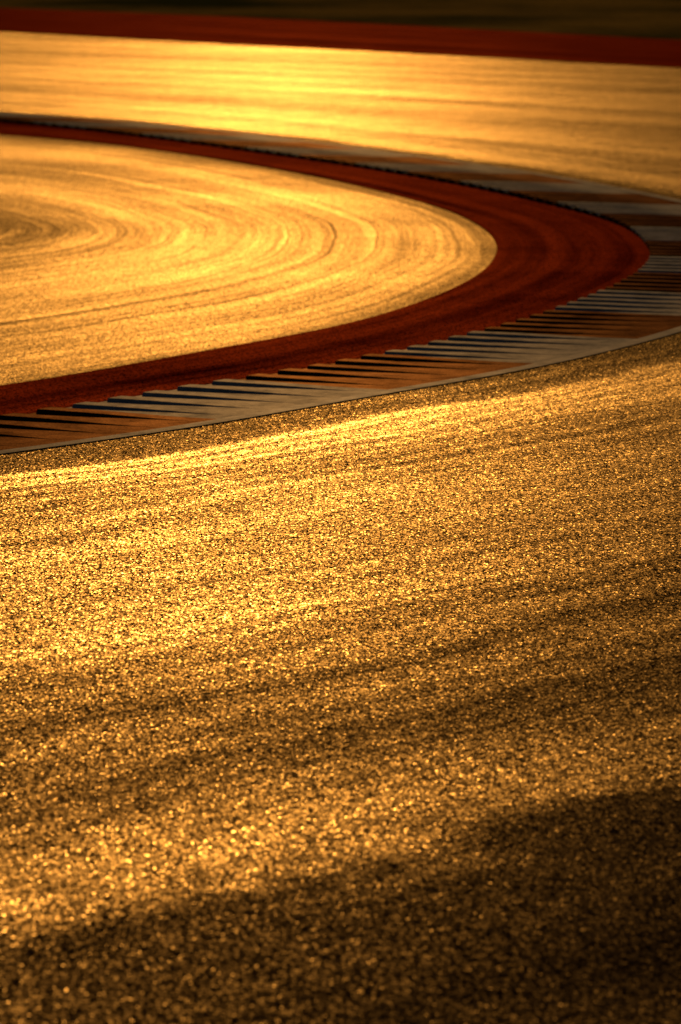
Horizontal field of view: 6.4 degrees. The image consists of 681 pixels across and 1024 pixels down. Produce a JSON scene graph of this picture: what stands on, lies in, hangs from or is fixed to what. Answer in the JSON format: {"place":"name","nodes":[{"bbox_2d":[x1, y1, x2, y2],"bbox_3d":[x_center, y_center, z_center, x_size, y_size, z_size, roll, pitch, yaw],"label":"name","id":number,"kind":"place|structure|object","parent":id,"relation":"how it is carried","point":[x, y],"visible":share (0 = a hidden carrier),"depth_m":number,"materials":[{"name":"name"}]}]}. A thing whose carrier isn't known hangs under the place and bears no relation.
{"place":"outdoors","nodes":[
{"label":"outdoors","id":0,"kind":"place"},
{"bbox_2d":[0,135,496,384],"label":"infield runoff","id":1,"kind":"structure","parent":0,"point":[113,256],"depth_m":52.53,"materials":[{"name":"concrete"}]},
{"bbox_2d":[0,122,649,414],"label":"red paint band","id":2,"kind":"object","parent":1,"relation":"on","point":[548,257],"visible":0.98,"depth_m":47.87,"materials":[{"name":"red paint"}]},
{"bbox_2d":[0,32,680,1023],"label":"race track","id":3,"kind":"structure","parent":0,"point":[362,710],"depth_m":24.20,"materials":[{"name":"grey asphalt"}]},
{"bbox_2d":[0,113,680,449],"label":"racing kerb","id":4,"kind":"structure","parent":3,"relation":"on","point":[645,300],"depth_m":42.70,"materials":[{"name":"red paint"}]},
{"bbox_2d":[0,8,680,67],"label":"red runoff strip","id":5,"kind":"object","parent":3,"relation":"on","point":[441,41],"visible":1,"depth_m":138.87,"materials":[{"name":"paint"}]},
{"bbox_2d":[0,112,680,453],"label":"track edge line","id":6,"kind":"object","parent":3,"relation":"on","point":[629,343],"visible":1,"depth_m":39.06,"materials":[{"name":"paint"}]},
{"bbox_2d":[0,0,680,202],"bbox_3d":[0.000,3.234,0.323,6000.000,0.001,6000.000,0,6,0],"label":"grass field","id":7,"kind":"structure","parent":0,"point":[657,19],"depth_m":186.49,"materials":[{"name":"green plant"}]}
]}

